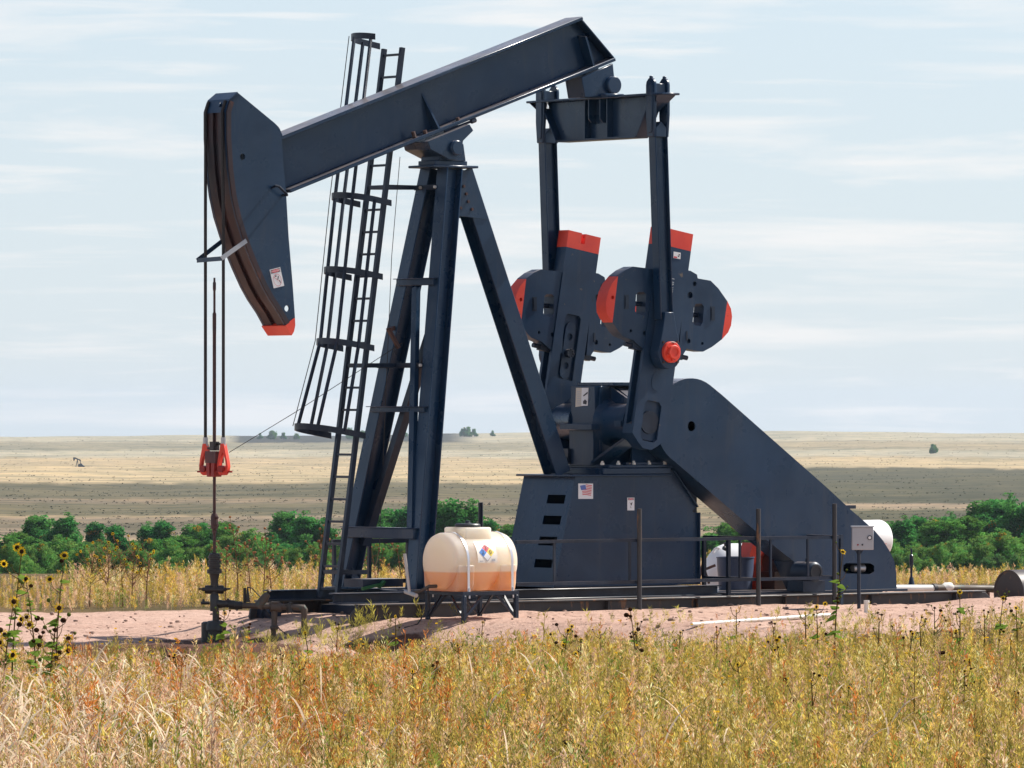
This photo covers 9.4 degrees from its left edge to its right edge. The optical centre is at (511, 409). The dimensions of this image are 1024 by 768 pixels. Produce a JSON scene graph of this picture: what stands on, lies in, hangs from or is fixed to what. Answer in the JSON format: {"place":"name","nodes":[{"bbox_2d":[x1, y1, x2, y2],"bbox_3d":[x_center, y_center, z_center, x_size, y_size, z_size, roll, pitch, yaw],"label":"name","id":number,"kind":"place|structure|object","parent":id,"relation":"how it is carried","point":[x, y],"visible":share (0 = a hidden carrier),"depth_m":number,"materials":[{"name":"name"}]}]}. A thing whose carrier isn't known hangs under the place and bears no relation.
{"place":"outdoors","nodes":[
{"label":"outdoors","id":0,"kind":"place"},
{"bbox_2d":[0,591,999,661],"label":"gravel","id":1,"kind":"structure","parent":0,"point":[342,612],"depth_m":85.79,"materials":[{"name":"beige gravel"}]},
{"bbox_2d":[0,431,1023,767],"bbox_3d":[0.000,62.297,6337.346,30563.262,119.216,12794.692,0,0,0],"label":"ground","id":2,"kind":"structure","parent":0,"point":[974,471],"depth_m":1976.68,"materials":[{"name":"soil"}]},
{"bbox_2d":[0,595,19,688],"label":"sunflower","id":3,"kind":"object","parent":2,"relation":"on","point":[11,633],"visible":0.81,"depth_m":63.98,"materials":[{"name":"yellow plant"}]},
{"bbox_2d":[0,543,32,688],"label":"sunflower","id":4,"kind":"object","parent":2,"relation":"on","point":[21,551],"visible":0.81,"depth_m":66.04,"materials":[{"name":"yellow plant"}]},
{"bbox_2d":[0,531,35,550],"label":"broadleaf tree","id":5,"kind":"object","parent":2,"relation":"on","point":[20,537],"visible":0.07,"depth_m":639.14,"materials":[{"name":"green plant"}]},
{"bbox_2d":[0,541,40,573],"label":"shrub","id":6,"kind":"object","parent":2,"relation":"on","point":[10,555],"visible":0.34,"depth_m":540.49,"materials":[{"name":"green plant"}]},
{"bbox_2d":[17,576,44,686],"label":"sunflower","id":7,"kind":"object","parent":2,"relation":"on","point":[30,624],"visible":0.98,"depth_m":66.47,"materials":[{"name":"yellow plant"}]},
{"bbox_2d":[20,514,50,545],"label":"broadleaf tree","id":8,"kind":"object","parent":2,"relation":"on","point":[33,525],"visible":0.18,"depth_m":688.62,"materials":[{"name":"green plant"}]},
{"bbox_2d":[19,539,57,573],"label":"shrub","id":9,"kind":"object","parent":2,"relation":"on","point":[38,553],"visible":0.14,"depth_m":564.13,"materials":[{"name":"green plant"}]},
{"bbox_2d":[34,552,70,678],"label":"sunflower","id":10,"kind":"object","parent":2,"relation":"on","point":[62,620],"visible":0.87,"depth_m":67.02,"materials":[{"name":"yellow plant"}]},
{"bbox_2d":[32,603,76,689],"bbox_3d":[-4.774,2.633,65.007,0.336,1.228,0.470,0,0,-35],"label":"sunflower","id":11,"kind":"object","parent":2,"relation":"on","point":[49,644],"visible":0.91,"depth_m":64.99,"materials":[{"name":"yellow plant"}]},
{"bbox_2d":[38,512,84,549],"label":"broadleaf tree","id":12,"kind":"object","parent":2,"relation":"on","point":[66,528],"visible":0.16,"depth_m":679.57,"materials":[{"name":"green plant"}]},
{"bbox_2d":[43,534,102,572],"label":"broadleaf tree","id":13,"kind":"object","parent":2,"relation":"on","point":[59,546],"visible":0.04,"depth_m":589.44,"materials":[{"name":"green plant"}]},
{"bbox_2d":[49,541,107,573],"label":"shrub","id":14,"kind":"object","parent":2,"relation":"on","point":[58,565],"visible":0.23,"depth_m":549.25,"materials":[{"name":"green plant"}]},
{"bbox_2d":[76,545,110,606],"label":"flowering weed","id":15,"kind":"object","parent":2,"relation":"on","point":[91,564],"visible":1,"depth_m":99.49,"materials":[{"name":"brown plant"}]},
{"bbox_2d":[84,521,106,543],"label":"broadleaf tree","id":16,"kind":"object","parent":2,"relation":"on","point":[94,531],"visible":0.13,"depth_m":689.60,"materials":[{"name":"green plant"}]},
{"bbox_2d":[89,540,125,573],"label":"shrub","id":17,"kind":"object","parent":2,"relation":"on","point":[111,550],"visible":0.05,"depth_m":554.22,"materials":[{"name":"green plant"}]},
{"bbox_2d":[92,540,127,606],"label":"flowering weed","id":18,"kind":"object","parent":2,"relation":"on","point":[108,562],"visible":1,"depth_m":99.02,"materials":[{"name":"brown plant"}]},
{"bbox_2d":[93,523,132,555],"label":"broadleaf tree","id":19,"kind":"object","parent":2,"relation":"on","point":[118,531],"visible":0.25,"depth_m":639.26,"materials":[{"name":"green plant"}]},
{"bbox_2d":[106,532,139,606],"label":"flowering weed","id":20,"kind":"object","parent":2,"relation":"on","point":[115,549],"visible":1,"depth_m":99.51,"materials":[{"name":"yellow plant"}]},
{"bbox_2d":[116,535,153,606],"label":"flowering weed","id":21,"kind":"object","parent":2,"relation":"on","point":[133,568],"visible":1,"depth_m":99.00,"materials":[{"name":"brown plant"}]},
{"bbox_2d":[119,542,154,572],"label":"shrub","id":22,"kind":"object","parent":2,"relation":"on","point":[129,553],"visible":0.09,"depth_m":573.58,"materials":[{"name":"green plant"}]},
{"bbox_2d":[128,521,154,543],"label":"broadleaf tree","id":23,"kind":"object","parent":2,"relation":"on","point":[145,530],"visible":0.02,"depth_m":679.23,"materials":[{"name":"green plant"}]},
{"bbox_2d":[134,545,157,605],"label":"flowering weed","id":24,"kind":"object","parent":2,"relation":"on","point":[149,559],"visible":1,"depth_m":99.50,"materials":[{"name":"yellow plant"}]},
{"bbox_2d":[142,519,175,549],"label":"broadleaf tree","id":25,"kind":"object","parent":2,"relation":"on","point":[161,529],"visible":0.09,"depth_m":659.30,"materials":[{"name":"green plant"}]},
{"bbox_2d":[143,541,192,573],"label":"shrub","id":26,"kind":"object","parent":2,"relation":"on","point":[173,551],"visible":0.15,"depth_m":558.26,"materials":[{"name":"green plant"}]},
{"bbox_2d":[143,534,199,567],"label":"broadleaf tree","id":27,"kind":"object","parent":2,"relation":"on","point":[184,542],"visible":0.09,"depth_m":609.72,"materials":[{"name":"green plant"}]},
{"bbox_2d":[181,522,210,541],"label":"broadleaf tree","id":28,"kind":"object","parent":2,"relation":"on","point":[201,524],"visible":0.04,"depth_m":679.39,"materials":[{"name":"green plant"}]},
{"bbox_2d":[187,521,238,554],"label":"broadleaf tree","id":29,"kind":"object","parent":2,"relation":"on","point":[199,535],"visible":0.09,"depth_m":638.92,"materials":[{"name":"green plant"}]},
{"bbox_2d":[187,540,238,573],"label":"shrub","id":30,"kind":"object","parent":2,"relation":"on","point":[198,552],"visible":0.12,"depth_m":542.80,"materials":[{"name":"green plant"}]},
{"bbox_2d":[198,553,234,642],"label":"wellhead","id":31,"kind":"object","parent":2,"relation":"on","point":[213,626],"visible":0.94,"depth_m":83.99,"materials":[{"name":"black metal"}]},
{"bbox_2d":[211,607,235,655],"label":"sunflower","id":32,"kind":"object","parent":2,"relation":"on","point":[221,635],"visible":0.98,"depth_m":77.97,"materials":[{"name":"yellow plant"}]},
{"bbox_2d":[211,539,239,599],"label":"dead weed","id":33,"kind":"object","parent":2,"relation":"on","point":[221,553],"visible":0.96,"depth_m":98.98,"materials":[{"name":"brown plant"}]},
{"bbox_2d":[224,516,247,597],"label":"dead weed","id":34,"kind":"object","parent":2,"relation":"on","point":[239,545],"visible":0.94,"depth_m":99.97,"materials":[{"name":"brown plant"}]},
{"bbox_2d":[227,535,257,602],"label":"dead weed","id":35,"kind":"object","parent":2,"relation":"on","point":[249,540],"visible":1,"depth_m":99.49,"materials":[{"name":"brown plant"}]},
{"bbox_2d":[228,541,257,573],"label":"shrub","id":36,"kind":"object","parent":2,"relation":"on","point":[240,557],"visible":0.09,"depth_m":552.76,"materials":[{"name":"green plant"}]},
{"bbox_2d":[217,527,302,560],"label":"broadleaf tree","id":37,"kind":"object","parent":2,"relation":"on","point":[244,536],"visible":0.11,"depth_m":609.23,"materials":[{"name":"green plant"}]},
{"bbox_2d":[226,587,307,638],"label":"flowline","id":38,"kind":"object","parent":2,"relation":"on","point":[261,603],"visible":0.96,"depth_m":84.01,"materials":[{"name":"black metal"}]},
{"bbox_2d":[249,555,285,573],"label":"shrub","id":39,"kind":"object","parent":2,"relation":"on","point":[261,559],"visible":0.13,"depth_m":563.51,"materials":[{"name":"green plant"}]},
{"bbox_2d":[255,527,281,593],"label":"dead weed","id":40,"kind":"object","parent":2,"relation":"on","point":[262,537],"visible":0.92,"depth_m":100.00,"materials":[{"name":"brown plant"}]},
{"bbox_2d":[250,548,290,589],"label":"dead weed","id":41,"kind":"object","parent":2,"relation":"on","point":[281,557],"visible":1,"depth_m":99.01,"materials":[{"name":"brown plant"}]},
{"bbox_2d":[269,546,289,572],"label":"shrub","id":42,"kind":"object","parent":2,"relation":"on","point":[283,552],"visible":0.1,"depth_m":572.74,"materials":[{"name":"green plant"}]},
{"bbox_2d":[263,510,302,543],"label":"broadleaf tree","id":43,"kind":"object","parent":2,"relation":"on","point":[282,520],"visible":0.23,"depth_m":688.43,"materials":[{"name":"green plant"}]},
{"bbox_2d":[288,556,318,573],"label":"shrub","id":44,"kind":"object","parent":2,"relation":"on","point":[305,562],"visible":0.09,"depth_m":539.87,"materials":[{"name":"green plant"}]},
{"bbox_2d":[268,510,340,559],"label":"broadleaf tree","id":45,"kind":"object","parent":2,"relation":"on","point":[306,528],"visible":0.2,"depth_m":649.08,"materials":[{"name":"green plant"}]},
{"bbox_2d":[287,542,331,573],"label":"shrub","id":46,"kind":"object","parent":2,"relation":"on","point":[294,555],"visible":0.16,"depth_m":540.63,"materials":[{"name":"green plant"}]},
{"bbox_2d":[363,543,393,572],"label":"shrub","id":47,"kind":"object","parent":2,"relation":"on","point":[386,552],"visible":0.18,"depth_m":561.35,"materials":[{"name":"green plant"}]},
{"bbox_2d":[376,508,398,526],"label":"broadleaf tree","id":48,"kind":"object","parent":2,"relation":"on","point":[387,520],"visible":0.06,"depth_m":688.38,"materials":[{"name":"green plant"}]},
{"bbox_2d":[387,554,404,573],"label":"shrub","id":49,"kind":"object","parent":2,"relation":"on","point":[393,560],"visible":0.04,"depth_m":560.82,"materials":[{"name":"green plant"}]},
{"bbox_2d":[392,544,404,570],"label":"shrub","id":50,"kind":"object","parent":2,"relation":"on","point":[401,549],"visible":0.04,"depth_m":560.70,"materials":[{"name":"green plant"}]},
{"bbox_2d":[392,506,406,527],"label":"broadleaf tree","id":51,"kind":"object","parent":2,"relation":"on","point":[401,520],"visible":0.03,"depth_m":649.37,"materials":[{"name":"green plant"}]},
{"bbox_2d":[331,502,511,585],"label":"guard rail","id":52,"kind":"object","parent":2,"relation":"on","point":[406,542],"visible":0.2,"depth_m":87.58,"materials":[{"name":"black metal"}]},
{"bbox_2d":[435,497,487,534],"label":"broadleaf tree","id":53,"kind":"object","parent":2,"relation":"on","point":[451,513],"visible":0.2,"depth_m":639.42,"materials":[{"name":"green plant"}]},
{"bbox_2d":[425,590,518,623],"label":"tank stand","id":54,"kind":"object","parent":2,"relation":"on","point":[480,610],"visible":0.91,"depth_m":83.67,"materials":[{"name":"blue paint"}]},
{"bbox_2d":[403,520,516,627],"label":"chemical tank","id":55,"kind":"object","parent":54,"relation":"on","point":[467,555],"visible":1,"depth_m":83.48,"materials":[{"name":"plastic"}]},
{"bbox_2d":[483,518,501,530],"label":"broadleaf tree","id":56,"kind":"object","parent":2,"relation":"on","point":[492,525],"visible":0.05,"depth_m":649.51,"materials":[{"name":"green plant"}]},
{"bbox_2d":[498,524,513,536],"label":"broadleaf tree","id":57,"kind":"object","parent":2,"relation":"on","point":[506,529],"visible":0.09,"depth_m":689.40,"materials":[{"name":"green plant"}]},
{"bbox_2d":[0,432,1020,535],"bbox_3d":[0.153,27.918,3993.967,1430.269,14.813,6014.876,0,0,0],"label":"sagebrush","id":58,"kind":"object","parent":2,"relation":"on","point":[108,522],"visible":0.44,"depth_m":1881.71,"materials":[{"name":"green plant"}]},
{"bbox_2d":[0,597,1023,767],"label":"dry weeds","id":59,"kind":"object","parent":2,"relation":"on","point":[536,720],"visible":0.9,"depth_m":58.68,"materials":[{"name":"yellow plant"}]},
{"bbox_2d":[0,550,1023,611],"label":"dry weeds","id":60,"kind":"object","parent":2,"relation":"on","point":[201,579],"visible":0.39,"depth_m":102.52,"materials":[{"name":"yellow plant"}]},
{"bbox_2d":[0,609,1023,676],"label":"green weeds","id":61,"kind":"object","parent":2,"relation":"on","point":[442,645],"visible":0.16,"depth_m":75.64,"materials":[{"name":"green plant"}]},
{"bbox_2d":[0,636,1023,767],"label":"bunchgrass","id":62,"kind":"object","parent":2,"relation":"on","point":[521,710],"visible":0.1,"depth_m":60.42,"materials":[{"name":"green plant"}]},
{"bbox_2d":[8,609,1019,752],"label":"wildflowers","id":63,"kind":"object","parent":2,"relation":"on","point":[551,676],"visible":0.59,"depth_m":69.37,"materials":[{"name":"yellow plant"}]},
{"bbox_2d":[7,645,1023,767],"bbox_3d":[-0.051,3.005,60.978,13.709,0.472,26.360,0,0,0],"label":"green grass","id":64,"kind":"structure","parent":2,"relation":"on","point":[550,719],"depth_m":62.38,"materials":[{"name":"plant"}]},
{"bbox_2d":[229,597,880,658],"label":"green weeds","id":65,"kind":"object","parent":2,"relation":"on","point":[358,619],"visible":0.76,"depth_m":82.74,"materials":[{"name":"green plant"}]},
{"bbox_2d":[549,623,573,657],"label":"sunflower","id":66,"kind":"object","parent":2,"relation":"on","point":[564,642],"visible":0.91,"depth_m":71.99,"materials":[{"name":"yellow plant"}]},
{"bbox_2d":[196,17,989,626],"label":"pumpjack","id":67,"kind":"object","parent":2,"relation":"on","point":[658,445],"visible":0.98,"depth_m":87.09,"materials":[{"name":"paint"}]},
{"bbox_2d":[197,100,401,476],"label":"wire rope bridle","id":68,"kind":"object","parent":67,"relation":"hanging from","point":[214,466],"visible":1,"depth_m":83.98,"materials":[{"name":"metal"}]},
{"bbox_2d":[207,278,220,552],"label":"polished rod","id":69,"kind":"object","parent":68,"relation":"hanging from","point":[214,445],"visible":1,"depth_m":84.03,"materials":[{"name":"black metal"}]},
{"bbox_2d":[293,32,436,596],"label":"ladder","id":70,"kind":"object","parent":67,"relation":"attached to","point":[336,344],"visible":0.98,"depth_m":85.85,"materials":[{"name":"black metal"}]},
{"bbox_2d":[716,542,754,589],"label":"plastic drum","id":71,"kind":"object","parent":67,"relation":"on","point":[747,566],"visible":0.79,"depth_m":89.60,"materials":[{"name":"grey plastic"}]},
{"bbox_2d":[624,607,643,667],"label":"dried sunflower","id":72,"kind":"object","parent":2,"relation":"on","point":[630,609],"visible":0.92,"depth_m":69.97,"materials":[{"name":"brown plant"}]},
{"bbox_2d":[515,504,842,609],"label":"guard rail","id":73,"kind":"object","parent":2,"relation":"on","point":[728,578],"visible":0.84,"depth_m":87.58,"materials":[{"name":"metal"}]},
{"bbox_2d":[701,533,718,563],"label":"broadleaf tree","id":74,"kind":"object","parent":2,"relation":"on","point":[711,545],"visible":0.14,"depth_m":639.37,"materials":[{"name":"green plant"}]},
{"bbox_2d":[701,543,741,587],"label":"storage tank","id":75,"kind":"object","parent":2,"relation":"on","point":[711,563],"visible":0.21,"depth_m":96.17,"materials":[{"name":"white metal"}]},
{"bbox_2d":[701,522,750,545],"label":"broadleaf tree","id":76,"kind":"object","parent":2,"relation":"on","point":[725,529],"visible":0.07,"depth_m":667.81,"materials":[{"name":"green plant"}]},
{"bbox_2d":[690,613,830,626],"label":"plastic pipe","id":77,"kind":"object","parent":2,"relation":"on","point":[792,617],"visible":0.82,"depth_m":82.27,"materials":[{"name":"white plastic"}]},
{"bbox_2d":[808,602,827,659],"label":"sunflower","id":78,"kind":"object","parent":2,"relation":"on","point":[816,635],"visible":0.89,"depth_m":74.98,"materials":[{"name":"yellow plant"}]},
{"bbox_2d":[826,542,847,658],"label":"sunflower","id":79,"kind":"object","parent":2,"relation":"on","point":[833,616],"visible":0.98,"depth_m":73.98,"materials":[{"name":"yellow plant"}]},
{"bbox_2d":[850,526,873,608],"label":"control box","id":80,"kind":"object","parent":2,"relation":"on","point":[862,538],"visible":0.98,"depth_m":87.51,"materials":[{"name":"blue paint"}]},
{"bbox_2d":[863,520,892,591],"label":"fuel tank","id":81,"kind":"object","parent":2,"relation":"on","point":[882,529],"visible":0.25,"depth_m":93.13,"materials":[{"name":"white metal"}]},
{"bbox_2d":[886,515,918,559],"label":"broadleaf tree","id":82,"kind":"object","parent":2,"relation":"on","point":[904,532],"visible":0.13,"depth_m":649.50,"materials":[{"name":"green plant"}]},
{"bbox_2d":[890,538,922,573],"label":"shrub","id":83,"kind":"object","parent":2,"relation":"on","point":[895,549],"visible":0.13,"depth_m":546.39,"materials":[{"name":"green plant"}]},
{"bbox_2d":[892,554,921,573],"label":"shrub","id":84,"kind":"object","parent":2,"relation":"on","point":[898,561],"visible":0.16,"depth_m":542.00,"materials":[{"name":"green plant"}]},
{"bbox_2d":[908,548,914,584],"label":"standpipe","id":85,"kind":"object","parent":2,"relation":"on","point":[911,580],"visible":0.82,"depth_m":91.53,"materials":[{"name":"black metal"}]},
{"bbox_2d":[902,541,929,563],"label":"broadleaf tree","id":86,"kind":"object","parent":2,"relation":"on","point":[918,549],"visible":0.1,"depth_m":588.99,"materials":[{"name":"green plant"}]},
{"bbox_2d":[911,515,936,534],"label":"broadleaf tree","id":87,"kind":"object","parent":2,"relation":"on","point":[917,521],"visible":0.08,"depth_m":689.28,"materials":[{"name":"green plant"}]},
{"bbox_2d":[920,557,938,573],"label":"shrub","id":88,"kind":"object","parent":2,"relation":"on","point":[928,563],"visible":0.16,"depth_m":547.98,"materials":[{"name":"green plant"}]},
{"bbox_2d":[921,542,955,572],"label":"shrub","id":89,"kind":"object","parent":2,"relation":"on","point":[939,554],"visible":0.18,"depth_m":560.61,"materials":[{"name":"green plant"}]},
{"bbox_2d":[903,520,975,556],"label":"broadleaf tree","id":90,"kind":"object","parent":2,"relation":"on","point":[933,532],"visible":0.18,"depth_m":639.31,"materials":[{"name":"green plant"}]},
{"bbox_2d":[895,582,993,596],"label":"discharge pipe","id":91,"kind":"object","parent":2,"relation":"on","point":[947,586],"visible":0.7,"depth_m":91.43,"materials":[{"name":"white plastic"}]},
{"bbox_2d":[933,538,973,561],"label":"broadleaf tree","id":92,"kind":"object","parent":2,"relation":"on","point":[953,547],"visible":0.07,"depth_m":579.40,"materials":[{"name":"green plant"}]},
{"bbox_2d":[922,515,988,554],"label":"broadleaf tree","id":93,"kind":"object","parent":2,"relation":"on","point":[957,528],"visible":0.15,"depth_m":638.78,"materials":[{"name":"green plant"}]},
{"bbox_2d":[944,556,979,573],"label":"shrub","id":94,"kind":"object","parent":2,"relation":"on","point":[965,559],"visible":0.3,"depth_m":553.28,"materials":[{"name":"green plant"}]},
{"bbox_2d":[954,589,969,657],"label":"sunflower","id":95,"kind":"object","parent":2,"relation":"on","point":[961,610],"visible":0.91,"depth_m":75.01,"materials":[{"name":"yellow plant"}]},
{"bbox_2d":[950,539,995,573],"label":"shrub","id":96,"kind":"object","parent":2,"relation":"on","point":[985,549],"visible":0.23,"depth_m":552.83,"materials":[{"name":"green plant"}]},
{"bbox_2d":[965,499,998,522],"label":"broadleaf tree","id":97,"kind":"object","parent":2,"relation":"on","point":[976,509],"visible":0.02,"depth_m":698.93,"materials":[{"name":"green plant"}]},
{"bbox_2d":[963,527,1023,567],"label":"broadleaf tree","id":98,"kind":"object","parent":2,"relation":"on","point":[1002,543],"visible":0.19,"depth_m":589.40,"materials":[{"name":"green plant"}]},
{"bbox_2d":[970,553,1023,573],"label":"shrub","id":99,"kind":"object","parent":2,"relation":"on","point":[993,562],"visible":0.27,"depth_m":539.50,"materials":[{"name":"green plant"}]},
{"bbox_2d":[975,492,1022,536],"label":"broadleaf tree","id":100,"kind":"object","parent":2,"relation":"on","point":[997,513],"visible":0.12,"depth_m":678.52,"materials":[{"name":"green plant"}]},
{"bbox_2d":[990,591,1010,663],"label":"sunflower","id":101,"kind":"object","parent":2,"relation":"on","point":[999,626],"visible":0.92,"depth_m":75.52,"materials":[{"name":"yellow plant"}]},
{"bbox_2d":[993,501,1023,543],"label":"broadleaf tree","id":102,"kind":"object","parent":2,"relation":"on","point":[1012,522],"visible":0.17,"depth_m":660.00,"materials":[{"name":"green plant"}]},
{"bbox_2d":[994,570,1023,596],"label":"separator drum","id":103,"kind":"object","parent":2,"relation":"on","point":[1011,581],"visible":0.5,"depth_m":91.48,"materials":[{"name":"grey metal"}]},
{"bbox_2d":[0,0,1023,436],"label":"sky","id":104,"kind":"structure","parent":0,"point":[848,175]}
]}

